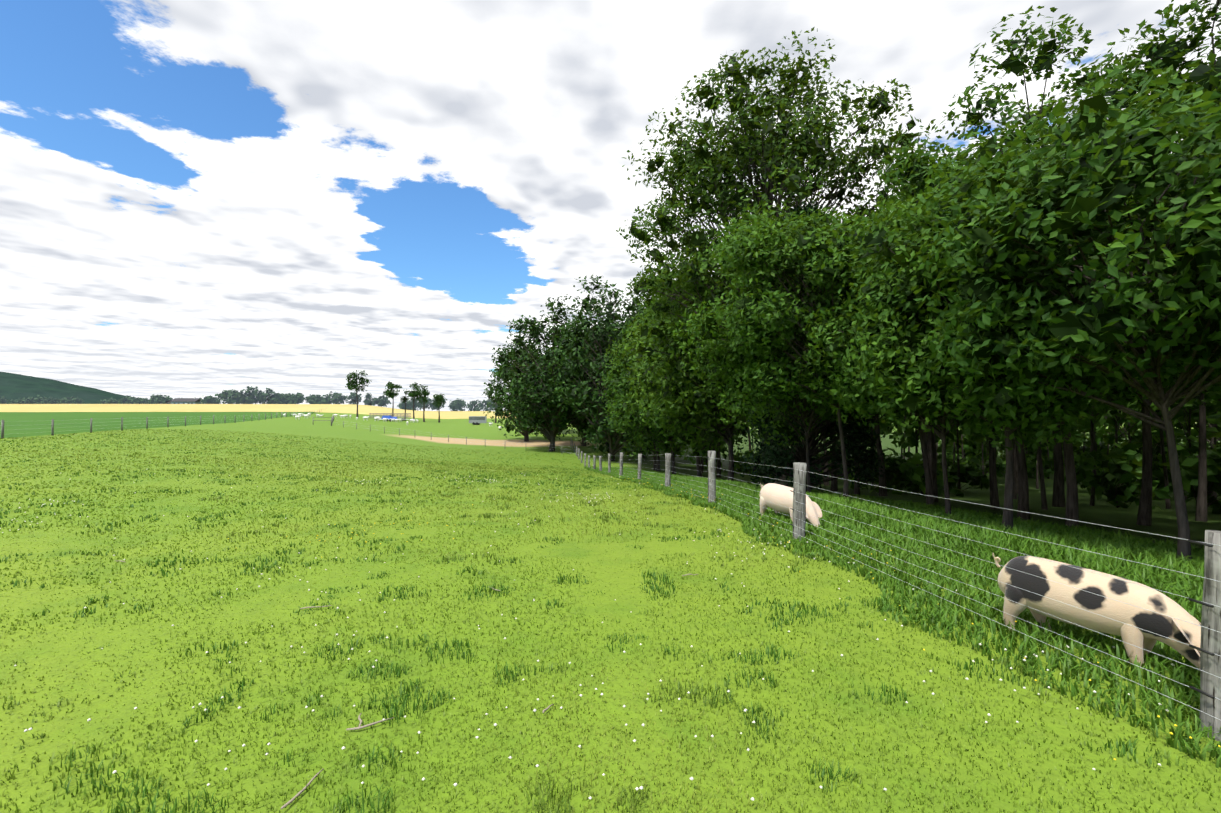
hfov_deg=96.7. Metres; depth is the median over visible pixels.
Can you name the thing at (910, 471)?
shrub
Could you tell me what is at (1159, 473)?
shrub
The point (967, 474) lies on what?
shrub
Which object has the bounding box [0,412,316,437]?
crop field
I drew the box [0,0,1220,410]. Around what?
sky
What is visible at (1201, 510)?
tree
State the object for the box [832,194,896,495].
tall tree
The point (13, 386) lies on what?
hill ridge
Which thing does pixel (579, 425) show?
tree
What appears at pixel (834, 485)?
tall tree
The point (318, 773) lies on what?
sticks
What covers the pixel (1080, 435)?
tree
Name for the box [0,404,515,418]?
wheat field
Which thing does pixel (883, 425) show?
shrub
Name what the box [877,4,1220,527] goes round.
edge tree
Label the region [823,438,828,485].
tall tree
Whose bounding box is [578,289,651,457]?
tree
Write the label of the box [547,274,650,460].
tree
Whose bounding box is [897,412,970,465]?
tree
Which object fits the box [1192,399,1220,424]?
tree
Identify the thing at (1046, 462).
shrub
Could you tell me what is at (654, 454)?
tall tree
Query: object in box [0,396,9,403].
tree line
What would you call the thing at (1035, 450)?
tree
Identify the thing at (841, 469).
shrub
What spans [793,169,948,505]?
edge tree
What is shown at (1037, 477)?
tree
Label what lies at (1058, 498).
tall tree
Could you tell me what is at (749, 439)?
tall tree
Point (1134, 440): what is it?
shrub
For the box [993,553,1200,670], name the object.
spotted pig
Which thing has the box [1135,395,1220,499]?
tree
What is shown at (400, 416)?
hay wagon
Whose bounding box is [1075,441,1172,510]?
shrub
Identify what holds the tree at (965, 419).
on the ground at (482, 438)
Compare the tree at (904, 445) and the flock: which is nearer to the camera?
the tree at (904, 445)
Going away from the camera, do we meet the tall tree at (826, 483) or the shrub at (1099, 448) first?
the tall tree at (826, 483)
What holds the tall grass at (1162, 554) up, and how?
on the ground at (482, 438)
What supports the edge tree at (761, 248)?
on the ground at (482, 438)
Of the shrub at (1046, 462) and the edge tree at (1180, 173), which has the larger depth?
the shrub at (1046, 462)
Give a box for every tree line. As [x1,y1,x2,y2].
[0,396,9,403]
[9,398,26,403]
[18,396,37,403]
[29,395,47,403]
[34,396,57,403]
[59,397,84,403]
[99,397,121,403]
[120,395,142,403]
[138,397,148,403]
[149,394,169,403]
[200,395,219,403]
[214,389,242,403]
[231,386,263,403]
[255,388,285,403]
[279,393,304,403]
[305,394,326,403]
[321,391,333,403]
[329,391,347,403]
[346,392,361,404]
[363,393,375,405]
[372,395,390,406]
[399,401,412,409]
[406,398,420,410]
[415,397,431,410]
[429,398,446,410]
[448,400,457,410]
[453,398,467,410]
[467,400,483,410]
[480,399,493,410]
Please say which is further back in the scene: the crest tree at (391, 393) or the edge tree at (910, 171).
the crest tree at (391, 393)
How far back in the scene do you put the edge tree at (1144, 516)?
16.10 m
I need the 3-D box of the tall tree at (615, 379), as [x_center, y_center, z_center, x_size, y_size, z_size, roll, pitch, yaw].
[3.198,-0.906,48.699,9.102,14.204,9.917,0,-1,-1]
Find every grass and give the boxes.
[585,466,1220,767]
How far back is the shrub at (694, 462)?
65.72 m
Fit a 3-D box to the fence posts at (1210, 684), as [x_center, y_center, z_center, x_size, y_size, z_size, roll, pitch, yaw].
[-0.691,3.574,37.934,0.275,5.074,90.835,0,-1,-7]
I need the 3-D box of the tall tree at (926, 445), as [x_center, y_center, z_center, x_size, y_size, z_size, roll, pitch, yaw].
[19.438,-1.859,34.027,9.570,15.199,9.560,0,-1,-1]
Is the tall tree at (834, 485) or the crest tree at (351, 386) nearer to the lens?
the tall tree at (834, 485)
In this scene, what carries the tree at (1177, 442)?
on the ground at (482, 438)
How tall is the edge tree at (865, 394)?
8.240 m
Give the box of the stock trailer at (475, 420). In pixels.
[469,416,490,424]
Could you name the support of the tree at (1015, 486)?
on the ground at (482, 438)
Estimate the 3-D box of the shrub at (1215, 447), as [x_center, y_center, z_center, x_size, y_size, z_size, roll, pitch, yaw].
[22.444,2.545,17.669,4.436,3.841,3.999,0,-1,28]
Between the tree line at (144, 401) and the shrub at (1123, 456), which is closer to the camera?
the shrub at (1123, 456)
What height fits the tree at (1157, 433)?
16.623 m
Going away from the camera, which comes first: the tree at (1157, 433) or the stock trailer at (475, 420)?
the tree at (1157, 433)
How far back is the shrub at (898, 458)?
59.62 m
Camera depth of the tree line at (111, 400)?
409.17 m
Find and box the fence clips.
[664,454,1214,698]
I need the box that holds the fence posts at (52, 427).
[1,410,577,456]
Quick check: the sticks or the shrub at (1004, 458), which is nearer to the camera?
the sticks
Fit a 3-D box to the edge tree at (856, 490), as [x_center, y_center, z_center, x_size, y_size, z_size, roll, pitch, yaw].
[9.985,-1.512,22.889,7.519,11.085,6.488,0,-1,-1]
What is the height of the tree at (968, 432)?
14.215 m
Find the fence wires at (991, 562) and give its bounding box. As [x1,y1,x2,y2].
[571,446,1220,719]
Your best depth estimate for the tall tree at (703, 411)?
30.16 m
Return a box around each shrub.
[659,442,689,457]
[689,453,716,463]
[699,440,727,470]
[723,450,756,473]
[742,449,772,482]
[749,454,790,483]
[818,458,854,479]
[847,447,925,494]
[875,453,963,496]
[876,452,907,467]
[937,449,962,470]
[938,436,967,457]
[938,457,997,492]
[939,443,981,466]
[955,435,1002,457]
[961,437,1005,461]
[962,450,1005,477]
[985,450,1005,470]
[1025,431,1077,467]
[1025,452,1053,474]
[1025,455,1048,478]
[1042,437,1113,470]
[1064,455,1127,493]
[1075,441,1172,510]
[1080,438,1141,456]
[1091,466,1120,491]
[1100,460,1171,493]
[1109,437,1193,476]
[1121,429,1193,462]
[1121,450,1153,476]
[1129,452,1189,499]
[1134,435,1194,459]
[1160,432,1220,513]
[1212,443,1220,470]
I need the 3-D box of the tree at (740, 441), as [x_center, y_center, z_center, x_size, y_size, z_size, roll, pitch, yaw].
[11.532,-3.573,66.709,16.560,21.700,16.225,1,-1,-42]
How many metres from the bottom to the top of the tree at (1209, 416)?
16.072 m
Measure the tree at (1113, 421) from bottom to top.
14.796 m
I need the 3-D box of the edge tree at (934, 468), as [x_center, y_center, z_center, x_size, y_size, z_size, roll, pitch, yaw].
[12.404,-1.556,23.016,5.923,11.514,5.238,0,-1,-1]
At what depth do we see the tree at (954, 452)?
62.09 m
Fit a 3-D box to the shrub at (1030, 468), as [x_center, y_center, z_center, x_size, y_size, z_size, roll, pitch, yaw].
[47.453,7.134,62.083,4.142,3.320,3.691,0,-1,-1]
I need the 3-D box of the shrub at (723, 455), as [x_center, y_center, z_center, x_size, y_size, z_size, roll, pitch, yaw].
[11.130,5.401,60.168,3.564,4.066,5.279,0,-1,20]
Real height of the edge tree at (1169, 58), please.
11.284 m
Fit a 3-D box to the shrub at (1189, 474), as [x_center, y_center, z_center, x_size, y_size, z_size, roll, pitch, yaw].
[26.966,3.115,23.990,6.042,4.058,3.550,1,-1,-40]
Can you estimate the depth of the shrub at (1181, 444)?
59.67 m
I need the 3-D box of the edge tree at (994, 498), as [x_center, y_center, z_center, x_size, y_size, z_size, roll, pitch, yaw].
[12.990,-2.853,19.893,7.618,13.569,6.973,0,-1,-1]
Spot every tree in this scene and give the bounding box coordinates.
[345,370,371,416]
[383,381,401,414]
[400,389,409,417]
[407,382,423,418]
[419,384,429,421]
[432,394,444,422]
[482,339,550,441]
[485,383,504,422]
[491,294,601,451]
[540,315,608,445]
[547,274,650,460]
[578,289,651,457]
[597,316,677,471]
[604,307,685,474]
[604,314,655,470]
[616,27,941,486]
[619,236,759,481]
[620,267,718,477]
[632,271,745,461]
[671,202,879,498]
[676,266,872,493]
[678,305,757,462]
[700,448,703,472]
[716,426,720,477]
[734,201,887,490]
[745,417,750,450]
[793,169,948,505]
[802,184,1061,515]
[812,243,925,495]
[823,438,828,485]
[827,109,1199,528]
[830,424,837,490]
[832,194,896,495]
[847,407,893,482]
[864,406,916,487]
[874,139,1150,520]
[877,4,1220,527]
[879,411,919,458]
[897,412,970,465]
[902,416,962,440]
[910,40,1220,563]
[921,417,926,493]
[925,422,931,496]
[929,419,937,501]
[939,426,968,458]
[941,418,974,488]
[945,413,985,491]
[946,419,1051,448]
[948,141,999,509]
[953,417,1000,474]
[953,426,958,463]
[961,426,994,471]
[980,413,1044,498]
[1001,431,1050,453]
[1012,420,1060,444]
[1016,455,1018,493]
[1030,423,1084,441]
[1036,377,1114,509]
[1036,426,1043,488]
[1051,416,1064,506]
[1060,402,1137,451]
[1069,387,1169,505]
[1069,389,1140,501]
[1071,416,1107,467]
[1077,119,1219,525]
[1078,415,1141,454]
[1080,397,1132,485]
[1085,0,1220,411]
[1094,407,1159,463]
[1110,387,1183,508]
[1118,426,1186,454]
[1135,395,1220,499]
[1139,384,1220,418]
[1140,409,1220,495]
[1160,79,1220,340]
[1160,122,1218,272]
[1172,399,1220,498]
[1174,409,1212,458]
[1186,372,1214,521]
[1187,423,1220,456]
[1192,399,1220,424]
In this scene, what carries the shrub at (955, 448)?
on the ground at (482, 438)
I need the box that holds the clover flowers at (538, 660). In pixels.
[0,468,1173,800]
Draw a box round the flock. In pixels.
[283,413,501,428]
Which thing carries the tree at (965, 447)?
on the ground at (482, 438)
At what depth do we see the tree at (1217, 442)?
44.99 m
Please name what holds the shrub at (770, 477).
on the ground at (482, 438)
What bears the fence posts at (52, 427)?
on the ground at (482, 438)
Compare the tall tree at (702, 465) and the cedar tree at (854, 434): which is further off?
the tall tree at (702, 465)
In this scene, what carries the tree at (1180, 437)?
on the ground at (482, 438)
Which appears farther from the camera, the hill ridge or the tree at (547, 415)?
the hill ridge
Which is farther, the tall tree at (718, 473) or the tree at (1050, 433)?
the tall tree at (718, 473)
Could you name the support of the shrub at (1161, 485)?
on the ground at (482, 438)
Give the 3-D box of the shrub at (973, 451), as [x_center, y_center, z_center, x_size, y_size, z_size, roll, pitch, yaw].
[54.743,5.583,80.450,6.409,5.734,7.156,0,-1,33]
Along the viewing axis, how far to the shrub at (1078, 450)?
69.42 m
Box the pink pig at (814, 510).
[760,483,821,526]
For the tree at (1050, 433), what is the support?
on the ground at (482, 438)
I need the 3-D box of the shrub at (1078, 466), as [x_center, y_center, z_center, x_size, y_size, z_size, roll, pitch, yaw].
[40.531,5.721,45.575,4.216,3.544,4.740,0,-1,-36]
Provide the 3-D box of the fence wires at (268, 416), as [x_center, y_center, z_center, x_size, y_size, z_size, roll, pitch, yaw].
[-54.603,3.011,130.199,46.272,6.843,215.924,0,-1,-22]
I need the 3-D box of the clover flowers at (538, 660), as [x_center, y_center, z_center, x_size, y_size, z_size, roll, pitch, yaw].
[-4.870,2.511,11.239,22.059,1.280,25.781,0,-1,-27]
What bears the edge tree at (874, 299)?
on the ground at (482, 438)
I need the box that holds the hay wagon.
[369,413,410,420]
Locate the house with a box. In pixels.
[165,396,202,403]
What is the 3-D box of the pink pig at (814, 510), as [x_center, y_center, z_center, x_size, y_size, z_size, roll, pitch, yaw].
[3.274,1.811,9.982,0.439,0.692,1.529,0,-1,-23]
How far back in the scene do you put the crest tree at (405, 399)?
171.49 m
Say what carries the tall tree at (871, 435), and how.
on the ground at (482, 438)
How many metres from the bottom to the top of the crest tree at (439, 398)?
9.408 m
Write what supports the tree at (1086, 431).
on the ground at (482, 438)
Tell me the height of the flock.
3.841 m
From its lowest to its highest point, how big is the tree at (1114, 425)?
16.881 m
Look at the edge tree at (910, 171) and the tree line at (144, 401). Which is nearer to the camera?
the edge tree at (910, 171)
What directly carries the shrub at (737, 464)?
on the ground at (482, 438)
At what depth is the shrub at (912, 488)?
33.41 m
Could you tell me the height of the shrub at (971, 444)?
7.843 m
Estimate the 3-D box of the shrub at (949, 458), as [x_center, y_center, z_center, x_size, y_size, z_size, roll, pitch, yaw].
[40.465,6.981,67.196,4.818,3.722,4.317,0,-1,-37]
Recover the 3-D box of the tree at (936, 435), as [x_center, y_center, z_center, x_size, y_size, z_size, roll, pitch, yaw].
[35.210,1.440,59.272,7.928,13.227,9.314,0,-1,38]
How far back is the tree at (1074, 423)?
46.19 m
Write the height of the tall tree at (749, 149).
21.174 m
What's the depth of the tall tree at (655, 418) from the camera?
33.71 m
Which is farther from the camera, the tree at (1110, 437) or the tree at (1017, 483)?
the tree at (1110, 437)
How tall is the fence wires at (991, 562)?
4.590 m
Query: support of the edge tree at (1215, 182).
on the ground at (482, 438)
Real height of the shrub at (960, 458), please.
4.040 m
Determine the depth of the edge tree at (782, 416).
17.79 m
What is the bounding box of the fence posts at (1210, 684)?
[570,438,1220,741]
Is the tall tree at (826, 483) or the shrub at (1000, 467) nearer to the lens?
the tall tree at (826, 483)
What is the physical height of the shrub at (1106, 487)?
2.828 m
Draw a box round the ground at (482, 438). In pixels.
[0,412,1220,812]
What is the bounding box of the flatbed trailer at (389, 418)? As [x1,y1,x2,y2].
[378,416,408,421]
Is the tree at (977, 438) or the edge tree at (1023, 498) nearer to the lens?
the edge tree at (1023, 498)
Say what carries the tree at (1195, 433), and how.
on the ground at (482, 438)
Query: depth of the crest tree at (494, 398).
170.99 m
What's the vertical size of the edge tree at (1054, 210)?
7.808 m
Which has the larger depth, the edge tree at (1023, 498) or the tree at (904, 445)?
the tree at (904, 445)
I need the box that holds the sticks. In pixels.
[118,560,697,808]
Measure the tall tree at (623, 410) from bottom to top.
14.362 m
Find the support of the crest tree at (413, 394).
on the ground at (482, 438)
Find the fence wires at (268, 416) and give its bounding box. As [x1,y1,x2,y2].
[0,412,575,453]
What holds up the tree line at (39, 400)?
on the ground at (482, 438)
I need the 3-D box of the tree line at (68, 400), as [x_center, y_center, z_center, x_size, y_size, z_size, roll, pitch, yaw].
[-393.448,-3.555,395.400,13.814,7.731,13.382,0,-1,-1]
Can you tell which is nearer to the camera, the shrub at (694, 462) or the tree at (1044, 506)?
the tree at (1044, 506)
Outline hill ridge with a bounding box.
[0,372,124,403]
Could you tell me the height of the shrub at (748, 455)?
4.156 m
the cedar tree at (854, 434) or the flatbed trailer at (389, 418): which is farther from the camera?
the flatbed trailer at (389, 418)
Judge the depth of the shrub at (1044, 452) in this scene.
71.45 m
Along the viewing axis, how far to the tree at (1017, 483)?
40.88 m
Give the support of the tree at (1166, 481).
on the ground at (482, 438)
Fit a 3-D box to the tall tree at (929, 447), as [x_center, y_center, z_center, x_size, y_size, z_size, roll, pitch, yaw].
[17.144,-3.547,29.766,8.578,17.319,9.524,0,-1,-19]
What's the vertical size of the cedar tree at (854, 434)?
11.614 m
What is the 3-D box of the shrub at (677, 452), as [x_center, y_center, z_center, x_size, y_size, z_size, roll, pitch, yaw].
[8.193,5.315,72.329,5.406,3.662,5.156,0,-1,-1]
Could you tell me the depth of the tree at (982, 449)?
51.54 m
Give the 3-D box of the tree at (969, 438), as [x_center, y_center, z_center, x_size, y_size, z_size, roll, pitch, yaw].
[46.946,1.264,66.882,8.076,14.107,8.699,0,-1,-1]

